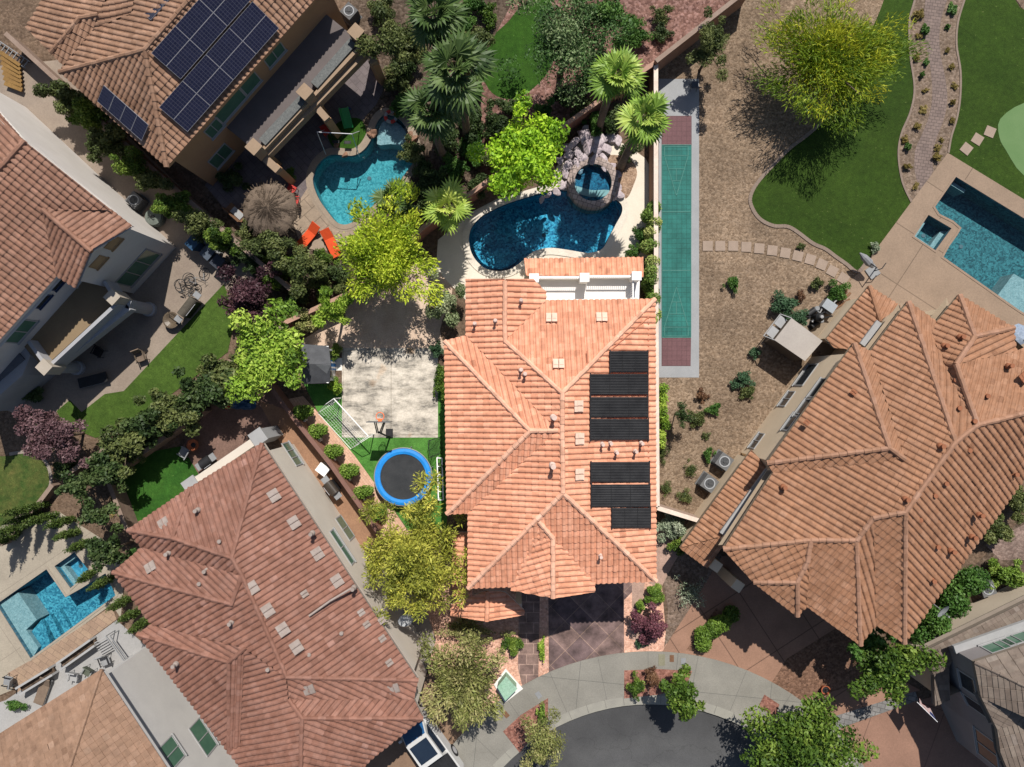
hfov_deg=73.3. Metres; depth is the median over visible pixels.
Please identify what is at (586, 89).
shrub
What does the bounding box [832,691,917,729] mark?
stone border
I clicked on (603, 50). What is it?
bush
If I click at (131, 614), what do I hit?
cypress
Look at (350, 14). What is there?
air conditioner
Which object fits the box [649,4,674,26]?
shrub
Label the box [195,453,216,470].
grill
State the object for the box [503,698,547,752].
verge bed
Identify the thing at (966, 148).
stepping stone
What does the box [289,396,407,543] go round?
brick walk
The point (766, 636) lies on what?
front drive
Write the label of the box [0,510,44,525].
cypress
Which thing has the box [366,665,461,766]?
truck drive
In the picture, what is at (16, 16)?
ground
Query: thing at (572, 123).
block wall
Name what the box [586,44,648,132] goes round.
palm tree
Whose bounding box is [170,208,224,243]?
side shrub
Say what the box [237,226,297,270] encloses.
olive tree
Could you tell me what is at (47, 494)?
block wall
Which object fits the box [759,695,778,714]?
verge bed
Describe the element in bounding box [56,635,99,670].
planter wall
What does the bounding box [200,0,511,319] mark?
planting ground
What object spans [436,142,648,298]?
pool deck
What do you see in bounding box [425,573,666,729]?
front yard
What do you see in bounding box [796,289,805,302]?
shrub
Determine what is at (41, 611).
swimming pool
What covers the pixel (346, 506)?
side yard
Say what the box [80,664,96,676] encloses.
patio chair
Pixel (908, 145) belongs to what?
border plant
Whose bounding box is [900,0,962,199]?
path border
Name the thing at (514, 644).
shrub
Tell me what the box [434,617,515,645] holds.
shrub
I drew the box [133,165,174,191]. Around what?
side shrub
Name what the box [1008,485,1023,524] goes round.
shrub
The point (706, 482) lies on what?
air conditioner
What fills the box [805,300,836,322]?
pool filter
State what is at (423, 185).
shrub
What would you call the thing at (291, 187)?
patio chair
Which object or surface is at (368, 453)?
turf
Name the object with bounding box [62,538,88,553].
cypress
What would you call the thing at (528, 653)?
front walk
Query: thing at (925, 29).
border plant
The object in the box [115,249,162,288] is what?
window
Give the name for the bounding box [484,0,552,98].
back lawn
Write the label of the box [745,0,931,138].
palo verde
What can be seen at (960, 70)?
path edging
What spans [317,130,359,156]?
swing set
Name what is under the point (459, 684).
scrub tree
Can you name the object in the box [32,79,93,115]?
side shrub
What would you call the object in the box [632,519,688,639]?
side bed
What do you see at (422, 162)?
shrub
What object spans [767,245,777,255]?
stepping stone
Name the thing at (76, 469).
block wall
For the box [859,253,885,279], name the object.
folded umbrella
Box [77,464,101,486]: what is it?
boundary shrub
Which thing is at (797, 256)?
stepping stone
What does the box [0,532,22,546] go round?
cypress
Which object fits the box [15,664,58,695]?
planter wall
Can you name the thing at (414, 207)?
bush
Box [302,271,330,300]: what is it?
boundary shrub
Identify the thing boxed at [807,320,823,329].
pool pump
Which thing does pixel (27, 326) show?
window
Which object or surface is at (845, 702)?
front path
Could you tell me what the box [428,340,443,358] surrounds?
shrub
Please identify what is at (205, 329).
lawn
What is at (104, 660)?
patio chair
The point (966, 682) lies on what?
window
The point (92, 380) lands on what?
sun lounger
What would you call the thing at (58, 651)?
brick band
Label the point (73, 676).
patio chair
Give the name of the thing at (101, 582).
cypress
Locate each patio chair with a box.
[1,673,17,689]
[65,669,81,682]
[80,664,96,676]
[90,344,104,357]
[94,653,112,667]
[130,348,149,362]
[177,446,189,459]
[287,183,297,192]
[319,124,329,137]
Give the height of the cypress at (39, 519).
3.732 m
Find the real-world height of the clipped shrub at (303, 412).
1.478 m
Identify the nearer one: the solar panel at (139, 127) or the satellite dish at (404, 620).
the solar panel at (139, 127)
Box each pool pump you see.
[804,306,819,315]
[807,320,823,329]
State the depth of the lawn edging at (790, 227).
42.94 m
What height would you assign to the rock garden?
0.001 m
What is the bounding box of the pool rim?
[306,108,420,231]
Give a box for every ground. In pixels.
[0,0,1023,724]
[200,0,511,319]
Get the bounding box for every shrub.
[4,700,27,710]
[21,386,43,402]
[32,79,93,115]
[52,458,77,481]
[65,90,109,130]
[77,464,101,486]
[84,122,128,163]
[108,145,150,176]
[119,462,136,479]
[123,450,145,463]
[124,547,136,556]
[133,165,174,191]
[135,406,174,437]
[150,189,193,222]
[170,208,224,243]
[195,364,228,398]
[203,226,240,256]
[215,162,249,191]
[226,239,243,265]
[234,218,262,248]
[239,249,267,273]
[256,269,281,290]
[263,255,293,280]
[280,295,301,314]
[286,167,295,182]
[286,307,316,334]
[289,288,311,305]
[292,405,313,420]
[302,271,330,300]
[307,423,328,438]
[314,248,339,265]
[323,444,343,458]
[325,261,350,287]
[327,375,342,395]
[331,342,342,361]
[333,277,352,294]
[339,463,359,479]
[352,485,374,499]
[368,503,386,521]
[382,64,413,94]
[411,153,432,182]
[411,167,439,210]
[425,265,465,328]
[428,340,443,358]
[432,363,444,404]
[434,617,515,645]
[449,98,494,158]
[455,129,485,166]
[461,0,486,14]
[467,172,487,199]
[479,1,496,31]
[494,98,526,121]
[500,635,524,656]
[536,701,547,730]
[537,635,544,662]
[577,66,595,97]
[593,103,620,134]
[617,17,653,48]
[623,244,640,256]
[626,670,645,701]
[630,602,667,645]
[632,226,645,245]
[635,599,644,612]
[635,640,647,648]
[644,583,664,603]
[644,666,659,687]
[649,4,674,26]
[653,21,674,43]
[656,513,686,542]
[659,444,670,466]
[660,480,671,495]
[666,536,684,555]
[673,574,706,607]
[676,488,691,503]
[683,458,697,476]
[686,409,704,427]
[696,387,709,403]
[702,431,710,439]
[703,402,720,416]
[703,446,716,464]
[722,276,738,293]
[729,378,739,390]
[736,370,756,387]
[739,386,755,399]
[749,347,761,359]
[770,290,799,315]
[784,308,808,325]
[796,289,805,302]
[797,243,805,249]
[810,276,823,289]
[827,278,851,300]
[870,242,879,254]
[984,513,1014,544]
[987,558,1023,589]
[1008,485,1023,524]
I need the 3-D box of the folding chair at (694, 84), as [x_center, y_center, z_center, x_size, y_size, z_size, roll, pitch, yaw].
[11.360,-18.414,42.515,0.524,0.988,0.629,0,90,0]
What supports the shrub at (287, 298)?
on the planting ground at (211, 204)
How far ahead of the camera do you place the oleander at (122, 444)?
39.93 m
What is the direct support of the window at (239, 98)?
in the house at (299, 70)
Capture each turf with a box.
[304,384,446,529]
[328,118,365,148]
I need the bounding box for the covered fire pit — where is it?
[145,209,165,226]
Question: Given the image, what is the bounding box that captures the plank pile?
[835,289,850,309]
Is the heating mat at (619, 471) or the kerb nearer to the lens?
the heating mat at (619, 471)
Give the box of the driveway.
[548,582,631,671]
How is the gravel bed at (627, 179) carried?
on the pool deck
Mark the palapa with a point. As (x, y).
(273, 206)
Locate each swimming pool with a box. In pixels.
[0,567,117,660]
[308,110,418,228]
[462,183,628,277]
[933,174,1023,314]
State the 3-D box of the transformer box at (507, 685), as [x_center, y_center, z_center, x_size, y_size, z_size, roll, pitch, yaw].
[-0.395,18.875,42.535,1.423,0.970,1.661,-41,90,0]
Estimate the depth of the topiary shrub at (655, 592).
42.27 m
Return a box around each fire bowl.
[163,312,178,327]
[187,439,198,450]
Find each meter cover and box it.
[535,691,541,698]
[659,654,664,665]
[681,658,685,664]
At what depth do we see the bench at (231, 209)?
42.48 m
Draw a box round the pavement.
[453,651,863,766]
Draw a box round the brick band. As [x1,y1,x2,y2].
[8,609,115,691]
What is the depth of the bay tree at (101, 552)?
40.03 m
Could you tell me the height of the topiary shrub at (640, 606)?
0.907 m
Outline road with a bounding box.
[504,704,793,766]
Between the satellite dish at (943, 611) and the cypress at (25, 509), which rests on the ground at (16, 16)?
the cypress at (25, 509)
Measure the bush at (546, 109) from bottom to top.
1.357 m
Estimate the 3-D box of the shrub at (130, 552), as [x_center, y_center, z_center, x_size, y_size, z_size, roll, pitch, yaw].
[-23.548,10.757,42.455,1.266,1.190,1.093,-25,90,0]
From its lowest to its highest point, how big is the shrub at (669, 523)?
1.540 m
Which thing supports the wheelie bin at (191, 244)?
on the side concrete
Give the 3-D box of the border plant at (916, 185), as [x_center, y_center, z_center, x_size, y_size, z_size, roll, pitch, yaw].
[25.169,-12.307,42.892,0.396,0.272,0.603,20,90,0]
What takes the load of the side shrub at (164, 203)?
on the ground at (16, 16)
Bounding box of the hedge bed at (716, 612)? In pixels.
[687,608,722,652]
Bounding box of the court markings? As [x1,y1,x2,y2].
[662,146,690,337]
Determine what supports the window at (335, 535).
in the house at (252, 546)
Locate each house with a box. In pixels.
[0,93,175,410]
[0,646,237,766]
[25,0,384,185]
[111,426,426,766]
[443,257,657,621]
[678,285,1023,646]
[902,585,1023,766]
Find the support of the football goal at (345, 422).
on the turf at (368, 453)
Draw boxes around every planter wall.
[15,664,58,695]
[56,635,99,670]
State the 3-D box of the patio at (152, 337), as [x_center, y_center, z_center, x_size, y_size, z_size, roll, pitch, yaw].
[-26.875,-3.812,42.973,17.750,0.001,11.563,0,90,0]
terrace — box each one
[0,512,122,694]
[842,153,1023,324]
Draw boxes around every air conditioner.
[125,191,150,213]
[340,2,361,26]
[695,471,718,492]
[710,449,733,470]
[978,580,996,597]
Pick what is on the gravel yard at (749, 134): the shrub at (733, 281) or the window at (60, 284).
the shrub at (733, 281)
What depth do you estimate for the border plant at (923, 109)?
42.87 m
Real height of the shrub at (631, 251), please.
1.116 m
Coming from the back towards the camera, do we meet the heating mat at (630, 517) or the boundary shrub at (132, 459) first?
the boundary shrub at (132, 459)
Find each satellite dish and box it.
[398,613,412,626]
[933,604,949,617]
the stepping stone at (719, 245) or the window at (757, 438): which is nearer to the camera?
the window at (757, 438)
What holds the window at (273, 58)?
in the house at (299, 70)
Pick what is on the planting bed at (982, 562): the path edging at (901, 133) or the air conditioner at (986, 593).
the air conditioner at (986, 593)
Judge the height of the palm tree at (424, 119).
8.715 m
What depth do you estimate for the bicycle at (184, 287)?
42.81 m
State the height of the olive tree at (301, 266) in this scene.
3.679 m
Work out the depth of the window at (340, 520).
42.26 m
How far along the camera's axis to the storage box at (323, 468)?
42.18 m
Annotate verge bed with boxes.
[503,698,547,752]
[624,669,691,697]
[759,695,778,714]
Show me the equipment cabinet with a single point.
(827, 305)
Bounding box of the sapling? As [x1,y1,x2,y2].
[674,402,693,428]
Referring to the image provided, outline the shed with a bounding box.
[763,314,821,360]
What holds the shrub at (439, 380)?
on the yard at (429, 241)
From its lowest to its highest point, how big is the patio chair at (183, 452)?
0.989 m
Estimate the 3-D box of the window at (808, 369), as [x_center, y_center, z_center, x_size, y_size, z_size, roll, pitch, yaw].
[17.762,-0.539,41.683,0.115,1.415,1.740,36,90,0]
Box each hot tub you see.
[52,551,90,590]
[912,212,953,252]
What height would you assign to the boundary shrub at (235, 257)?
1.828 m
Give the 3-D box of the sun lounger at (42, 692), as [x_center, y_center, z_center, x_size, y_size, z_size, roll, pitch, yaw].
[-29.090,19.044,42.666,0.650,0.668,1.856,20,90,0]
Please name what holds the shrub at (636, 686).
on the verge bed at (666, 674)
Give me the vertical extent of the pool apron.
0.001 m
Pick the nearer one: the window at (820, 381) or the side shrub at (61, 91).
the window at (820, 381)
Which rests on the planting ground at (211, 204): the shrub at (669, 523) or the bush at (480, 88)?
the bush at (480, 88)
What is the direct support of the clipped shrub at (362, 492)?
on the ground at (16, 16)
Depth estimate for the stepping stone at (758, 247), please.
42.94 m
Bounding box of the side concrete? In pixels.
[0,60,268,298]
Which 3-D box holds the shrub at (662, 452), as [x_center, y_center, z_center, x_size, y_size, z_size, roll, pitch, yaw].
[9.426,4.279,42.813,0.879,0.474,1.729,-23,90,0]
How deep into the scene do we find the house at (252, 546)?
36.43 m
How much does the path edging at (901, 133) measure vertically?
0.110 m
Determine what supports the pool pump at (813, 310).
on the side gravel at (825, 349)
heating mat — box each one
[590,373,648,395]
[590,396,648,417]
[590,418,648,440]
[590,461,649,482]
[591,483,650,507]
[609,350,648,372]
[611,507,650,528]
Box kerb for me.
[493,695,797,766]
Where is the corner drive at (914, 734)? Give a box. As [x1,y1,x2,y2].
[840,697,987,766]
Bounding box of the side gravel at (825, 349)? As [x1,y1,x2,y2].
[798,300,841,355]
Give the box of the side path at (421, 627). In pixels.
[369,546,435,669]
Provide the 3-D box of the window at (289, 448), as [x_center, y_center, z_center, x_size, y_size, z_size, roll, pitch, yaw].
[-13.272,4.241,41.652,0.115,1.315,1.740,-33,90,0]
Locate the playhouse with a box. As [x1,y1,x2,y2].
[302,344,335,383]
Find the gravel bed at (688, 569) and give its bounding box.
[664,552,721,645]
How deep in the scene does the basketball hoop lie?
40.15 m
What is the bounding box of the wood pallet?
[0,50,23,91]
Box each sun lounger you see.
[33,677,53,705]
[77,371,107,388]
[296,221,319,246]
[319,227,341,258]
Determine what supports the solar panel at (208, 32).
attached to the house at (299, 70)
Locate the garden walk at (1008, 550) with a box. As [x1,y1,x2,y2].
[986,525,1023,559]
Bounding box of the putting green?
[998,103,1023,174]
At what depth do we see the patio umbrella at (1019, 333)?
40.65 m
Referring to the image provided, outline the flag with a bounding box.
[917,698,935,719]
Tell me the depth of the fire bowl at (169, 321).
42.54 m
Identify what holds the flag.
attached to the house at (975, 686)
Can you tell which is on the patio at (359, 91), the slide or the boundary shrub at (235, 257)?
the slide
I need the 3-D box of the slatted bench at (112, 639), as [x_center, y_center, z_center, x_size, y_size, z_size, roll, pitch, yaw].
[-24.672,16.527,42.485,1.574,1.030,2.167,-36,90,0]
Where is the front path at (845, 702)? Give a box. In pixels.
[805,683,918,715]
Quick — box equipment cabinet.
[819,298,837,313]
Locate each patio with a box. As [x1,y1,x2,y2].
[0,620,145,732]
[8,239,222,412]
[205,60,384,227]
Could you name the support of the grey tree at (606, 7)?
on the rock garden
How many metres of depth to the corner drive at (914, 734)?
42.97 m
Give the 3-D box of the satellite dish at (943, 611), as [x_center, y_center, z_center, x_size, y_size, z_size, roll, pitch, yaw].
[24.397,12.903,39.084,0.781,0.968,0.739,0,90,0]
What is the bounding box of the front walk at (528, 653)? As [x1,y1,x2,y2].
[518,590,539,684]
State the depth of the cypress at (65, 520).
41.44 m
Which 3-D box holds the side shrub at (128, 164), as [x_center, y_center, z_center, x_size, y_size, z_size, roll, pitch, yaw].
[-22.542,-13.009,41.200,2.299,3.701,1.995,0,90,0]
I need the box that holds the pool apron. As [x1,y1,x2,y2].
[294,189,360,250]
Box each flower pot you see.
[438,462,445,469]
[820,685,830,694]
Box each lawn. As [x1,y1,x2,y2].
[0,454,48,524]
[57,284,233,437]
[117,446,197,520]
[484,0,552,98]
[752,0,912,269]
[949,0,1023,198]
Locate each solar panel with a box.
[97,85,114,110]
[109,95,125,120]
[120,105,136,130]
[131,115,148,140]
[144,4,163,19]
[152,26,189,65]
[159,81,195,119]
[166,40,203,78]
[174,94,209,131]
[176,0,212,38]
[183,55,218,92]
[190,13,226,51]
[197,68,232,105]
[201,0,223,12]
[206,28,241,66]
[214,0,249,25]
[220,42,255,79]
[230,1,265,40]
[243,15,278,53]
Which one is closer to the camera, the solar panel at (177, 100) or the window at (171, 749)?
the solar panel at (177, 100)
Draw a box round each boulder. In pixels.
[334,143,347,157]
[367,129,376,137]
[404,131,418,142]
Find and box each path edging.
[897,0,915,201]
[947,0,964,152]
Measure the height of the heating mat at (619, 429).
1.177 m
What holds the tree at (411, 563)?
on the yard at (429, 241)
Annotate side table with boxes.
[312,239,323,250]
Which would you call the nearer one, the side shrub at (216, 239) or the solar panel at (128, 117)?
the solar panel at (128, 117)
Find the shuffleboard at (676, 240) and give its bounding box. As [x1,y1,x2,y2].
[662,145,691,336]
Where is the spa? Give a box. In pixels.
[566,157,618,213]
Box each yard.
[259,401,382,553]
[290,78,683,603]
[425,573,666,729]
[658,0,888,513]
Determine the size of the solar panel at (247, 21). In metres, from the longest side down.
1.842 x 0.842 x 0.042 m
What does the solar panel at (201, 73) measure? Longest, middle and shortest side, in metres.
1.842 x 0.842 x 0.042 m
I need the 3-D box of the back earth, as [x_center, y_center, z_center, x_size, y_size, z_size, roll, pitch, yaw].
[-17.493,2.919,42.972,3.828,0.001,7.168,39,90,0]
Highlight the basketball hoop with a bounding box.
[366,412,392,436]
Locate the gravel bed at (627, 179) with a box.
[607,155,636,198]
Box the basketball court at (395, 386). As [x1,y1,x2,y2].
[342,348,437,437]
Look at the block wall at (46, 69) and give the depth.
41.40 m
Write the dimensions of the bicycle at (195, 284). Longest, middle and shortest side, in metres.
1.744 x 0.974 x 0.562 m
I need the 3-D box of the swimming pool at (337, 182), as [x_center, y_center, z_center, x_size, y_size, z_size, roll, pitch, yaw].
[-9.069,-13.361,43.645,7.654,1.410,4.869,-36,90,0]
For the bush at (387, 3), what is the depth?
42.12 m
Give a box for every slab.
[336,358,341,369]
[659,79,698,376]
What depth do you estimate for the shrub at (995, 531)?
41.77 m
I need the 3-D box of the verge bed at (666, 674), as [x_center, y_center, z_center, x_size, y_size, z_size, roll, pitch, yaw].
[9.125,18.734,42.932,4.250,0.001,1.844,0,90,0]
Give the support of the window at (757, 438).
in the house at (898, 432)
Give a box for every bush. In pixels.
[367,0,395,27]
[389,51,422,79]
[389,92,407,117]
[396,134,425,164]
[403,204,418,227]
[425,168,453,188]
[428,123,462,155]
[439,151,469,181]
[451,13,477,34]
[460,25,495,46]
[474,79,482,96]
[478,147,499,168]
[482,106,511,138]
[533,96,554,121]
[550,84,580,107]
[570,93,592,117]
[582,111,608,136]
[587,47,608,65]
[618,143,642,163]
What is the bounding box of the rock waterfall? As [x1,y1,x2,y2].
[539,125,624,203]
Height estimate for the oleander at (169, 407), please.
3.536 m
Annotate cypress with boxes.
[0,500,50,517]
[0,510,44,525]
[0,524,28,537]
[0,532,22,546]
[15,511,59,528]
[42,515,76,530]
[51,526,81,540]
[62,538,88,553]
[75,568,95,582]
[86,574,114,591]
[105,594,131,612]
[114,606,139,622]
[126,616,149,634]
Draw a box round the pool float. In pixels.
[384,110,397,123]
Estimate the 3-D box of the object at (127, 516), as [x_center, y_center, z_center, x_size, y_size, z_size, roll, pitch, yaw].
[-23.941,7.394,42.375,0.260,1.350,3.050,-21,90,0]
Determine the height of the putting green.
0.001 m
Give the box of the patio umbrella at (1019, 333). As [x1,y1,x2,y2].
[1014,323,1023,344]
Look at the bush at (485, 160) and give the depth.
42.03 m
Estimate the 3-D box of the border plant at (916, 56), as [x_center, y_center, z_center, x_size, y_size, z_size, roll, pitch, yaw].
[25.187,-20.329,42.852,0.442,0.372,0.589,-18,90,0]
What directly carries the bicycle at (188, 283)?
on the patio at (152, 337)
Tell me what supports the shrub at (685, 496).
on the gravel yard at (749, 134)
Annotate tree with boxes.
[12,404,90,467]
[53,470,88,499]
[76,497,119,526]
[84,523,133,572]
[216,260,282,323]
[223,297,307,403]
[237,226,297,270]
[272,244,327,298]
[310,286,354,328]
[333,178,447,307]
[355,1,428,75]
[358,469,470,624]
[369,175,414,220]
[398,83,462,161]
[405,0,472,76]
[417,628,507,733]
[418,25,499,139]
[419,175,474,234]
[466,89,570,200]
[495,0,635,106]
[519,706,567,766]
[575,0,639,49]
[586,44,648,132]
[614,90,671,171]
[658,663,705,721]
[685,5,730,82]
[739,692,879,766]
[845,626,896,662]
[847,637,946,708]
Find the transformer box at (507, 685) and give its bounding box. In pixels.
[494,668,522,701]
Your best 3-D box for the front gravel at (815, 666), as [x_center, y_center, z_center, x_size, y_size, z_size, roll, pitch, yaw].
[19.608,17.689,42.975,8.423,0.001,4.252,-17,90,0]
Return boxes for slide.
[339,107,352,128]
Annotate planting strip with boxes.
[538,596,547,676]
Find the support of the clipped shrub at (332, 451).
on the ground at (16, 16)
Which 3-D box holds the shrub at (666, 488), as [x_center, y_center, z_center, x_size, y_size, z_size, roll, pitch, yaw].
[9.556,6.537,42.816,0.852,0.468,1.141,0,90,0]
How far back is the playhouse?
40.74 m
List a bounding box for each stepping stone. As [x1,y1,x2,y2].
[703,241,712,250]
[715,241,724,250]
[728,241,737,250]
[741,242,750,251]
[754,243,764,253]
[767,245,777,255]
[779,247,790,258]
[792,250,803,261]
[804,253,815,265]
[815,258,827,270]
[826,264,838,277]
[837,272,849,283]
[959,142,972,155]
[971,133,983,145]
[983,125,995,137]
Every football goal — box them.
[318,398,373,448]
[428,436,442,457]
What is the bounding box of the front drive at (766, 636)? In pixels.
[663,556,835,681]
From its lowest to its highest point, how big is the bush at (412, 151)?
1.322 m
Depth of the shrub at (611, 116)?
42.14 m
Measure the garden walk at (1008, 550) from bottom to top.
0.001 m
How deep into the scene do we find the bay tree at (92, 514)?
39.84 m
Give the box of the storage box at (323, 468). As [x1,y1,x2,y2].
[315,462,330,475]
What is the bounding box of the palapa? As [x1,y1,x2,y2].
[240,179,301,236]
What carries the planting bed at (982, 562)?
on the ground at (16, 16)
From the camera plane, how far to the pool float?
42.86 m
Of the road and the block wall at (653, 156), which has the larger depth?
the road
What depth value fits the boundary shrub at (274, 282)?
41.69 m
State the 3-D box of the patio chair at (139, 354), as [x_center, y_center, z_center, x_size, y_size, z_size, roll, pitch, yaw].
[-22.975,-1.723,42.506,0.580,0.989,0.719,-20,90,0]
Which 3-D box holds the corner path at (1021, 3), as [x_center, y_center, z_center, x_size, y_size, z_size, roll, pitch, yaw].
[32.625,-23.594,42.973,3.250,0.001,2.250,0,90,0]
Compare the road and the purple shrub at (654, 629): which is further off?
the road
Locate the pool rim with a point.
(352, 149)
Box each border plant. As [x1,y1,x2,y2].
[901,134,908,143]
[904,142,911,150]
[904,163,912,168]
[912,182,919,189]
[913,8,924,19]
[913,52,920,61]
[913,122,921,129]
[915,32,923,38]
[919,104,927,113]
[921,23,929,34]
[923,57,929,65]
[932,152,942,161]
[934,144,941,151]
[947,1,957,14]
[949,117,955,123]
[951,81,958,89]
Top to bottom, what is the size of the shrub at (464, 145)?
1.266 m
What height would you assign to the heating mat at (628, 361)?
0.797 m
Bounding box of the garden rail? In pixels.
[436,457,443,499]
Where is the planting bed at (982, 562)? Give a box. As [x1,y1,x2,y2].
[918,519,1023,689]
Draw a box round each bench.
[94,630,132,660]
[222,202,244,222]
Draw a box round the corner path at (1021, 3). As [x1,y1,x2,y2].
[1017,0,1023,8]
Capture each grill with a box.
[174,291,201,323]
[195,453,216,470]
[321,475,341,499]
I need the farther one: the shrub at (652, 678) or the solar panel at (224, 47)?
the shrub at (652, 678)
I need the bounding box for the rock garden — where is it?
[480,0,729,178]
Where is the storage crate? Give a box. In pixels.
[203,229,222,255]
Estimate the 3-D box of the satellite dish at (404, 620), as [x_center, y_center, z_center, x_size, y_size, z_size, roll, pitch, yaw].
[-6.111,13.596,39.712,0.805,0.986,0.817,0,90,0]
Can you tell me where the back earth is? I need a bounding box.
[183,385,282,473]
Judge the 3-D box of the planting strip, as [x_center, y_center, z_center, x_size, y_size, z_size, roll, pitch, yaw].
[1.938,16.156,42.974,0.625,0.001,6.500,0,90,0]
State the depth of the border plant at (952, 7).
42.78 m
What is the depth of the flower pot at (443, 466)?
42.48 m
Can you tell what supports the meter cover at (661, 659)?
on the pavement
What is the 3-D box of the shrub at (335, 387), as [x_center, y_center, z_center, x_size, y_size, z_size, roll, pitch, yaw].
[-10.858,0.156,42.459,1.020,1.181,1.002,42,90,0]
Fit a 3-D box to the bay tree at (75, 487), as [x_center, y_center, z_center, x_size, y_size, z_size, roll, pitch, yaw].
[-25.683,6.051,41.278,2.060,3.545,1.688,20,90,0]
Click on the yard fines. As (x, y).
(380, 321)
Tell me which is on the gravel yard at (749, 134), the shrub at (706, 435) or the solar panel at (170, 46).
the shrub at (706, 435)
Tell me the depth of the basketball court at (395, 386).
42.98 m
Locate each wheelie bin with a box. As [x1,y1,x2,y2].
[184,236,205,251]
[199,245,216,260]
[209,254,230,269]
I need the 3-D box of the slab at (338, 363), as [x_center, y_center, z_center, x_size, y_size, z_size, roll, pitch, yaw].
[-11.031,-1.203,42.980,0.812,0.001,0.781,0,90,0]
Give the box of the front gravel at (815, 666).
[772,629,861,699]
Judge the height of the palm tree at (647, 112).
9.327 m
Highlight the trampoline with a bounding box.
[374,446,432,505]
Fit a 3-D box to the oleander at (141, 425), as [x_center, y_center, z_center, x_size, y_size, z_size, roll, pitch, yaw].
[-21.238,2.490,41.167,3.300,3.766,2.248,-32,90,0]
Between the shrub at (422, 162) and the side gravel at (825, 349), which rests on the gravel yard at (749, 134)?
the side gravel at (825, 349)
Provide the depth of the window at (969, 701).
39.24 m
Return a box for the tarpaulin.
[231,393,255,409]
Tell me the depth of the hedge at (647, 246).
41.47 m
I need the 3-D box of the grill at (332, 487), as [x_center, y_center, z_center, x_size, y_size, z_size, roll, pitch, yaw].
[-11.095,6.409,42.460,0.628,1.080,1.600,-38,90,0]
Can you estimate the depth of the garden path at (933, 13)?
42.97 m
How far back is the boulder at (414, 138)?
42.73 m
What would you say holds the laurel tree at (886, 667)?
on the front gravel at (815, 666)
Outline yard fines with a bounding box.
[301,259,452,353]
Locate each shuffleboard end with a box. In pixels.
[662,116,691,144]
[662,338,690,365]
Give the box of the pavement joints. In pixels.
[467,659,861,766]
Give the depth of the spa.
42.62 m
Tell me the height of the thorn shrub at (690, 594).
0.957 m
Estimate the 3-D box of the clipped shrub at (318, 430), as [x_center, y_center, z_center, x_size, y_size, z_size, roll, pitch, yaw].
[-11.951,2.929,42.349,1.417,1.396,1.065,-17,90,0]
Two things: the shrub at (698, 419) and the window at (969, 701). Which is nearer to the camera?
the window at (969, 701)
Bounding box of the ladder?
[0,41,29,67]
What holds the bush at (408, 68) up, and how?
on the planting ground at (211, 204)
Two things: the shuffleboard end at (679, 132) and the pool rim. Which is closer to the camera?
the pool rim
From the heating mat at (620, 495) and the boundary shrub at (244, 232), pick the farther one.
the boundary shrub at (244, 232)
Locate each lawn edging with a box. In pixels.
[0,450,52,529]
[748,121,865,273]
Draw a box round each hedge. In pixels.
[639,200,662,324]
[659,382,670,449]
[694,605,740,652]
[907,564,991,644]
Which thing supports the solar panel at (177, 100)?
attached to the house at (299, 70)
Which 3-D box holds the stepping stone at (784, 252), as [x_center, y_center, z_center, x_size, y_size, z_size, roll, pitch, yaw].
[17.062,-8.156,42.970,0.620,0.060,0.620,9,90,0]
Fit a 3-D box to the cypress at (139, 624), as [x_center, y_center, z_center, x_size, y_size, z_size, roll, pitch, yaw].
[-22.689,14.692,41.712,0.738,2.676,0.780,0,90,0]
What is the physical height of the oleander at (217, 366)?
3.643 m
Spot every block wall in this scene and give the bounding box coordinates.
[1,482,61,545]
[4,31,293,291]
[64,322,292,475]
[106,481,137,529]
[122,408,211,467]
[266,378,382,533]
[284,61,654,326]
[649,64,659,506]
[654,0,744,70]
[656,504,699,521]
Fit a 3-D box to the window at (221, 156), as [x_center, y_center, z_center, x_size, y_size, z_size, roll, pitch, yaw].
[-17.487,-13.644,41.385,0.115,1.415,1.640,41,90,0]
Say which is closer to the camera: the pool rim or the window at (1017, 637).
the window at (1017, 637)
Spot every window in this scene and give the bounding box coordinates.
[5,319,39,344]
[35,294,53,310]
[51,279,65,292]
[89,255,109,270]
[104,237,124,251]
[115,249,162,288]
[159,733,186,766]
[188,716,218,756]
[203,117,226,140]
[208,143,234,170]
[214,88,248,126]
[240,71,263,97]
[264,42,287,69]
[281,440,304,465]
[329,527,356,565]
[335,514,354,540]
[747,431,764,448]
[776,390,795,406]
[780,411,799,430]
[791,363,818,386]
[792,397,810,416]
[806,377,825,397]
[956,668,976,695]
[960,691,985,717]
[972,725,999,766]
[977,636,1018,653]
[998,629,1023,645]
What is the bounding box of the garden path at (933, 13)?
[914,0,946,189]
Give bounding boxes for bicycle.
[174,279,201,294]
[178,273,199,295]
[184,268,208,285]
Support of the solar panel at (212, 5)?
attached to the house at (299, 70)
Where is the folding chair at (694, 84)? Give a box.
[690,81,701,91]
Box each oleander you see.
[85,450,128,492]
[96,417,146,478]
[119,408,178,447]
[133,387,202,437]
[171,366,233,414]
[199,350,247,391]
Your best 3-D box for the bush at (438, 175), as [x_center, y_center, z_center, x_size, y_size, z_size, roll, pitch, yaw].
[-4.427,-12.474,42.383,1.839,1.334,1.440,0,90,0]
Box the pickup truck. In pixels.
[398,699,463,766]

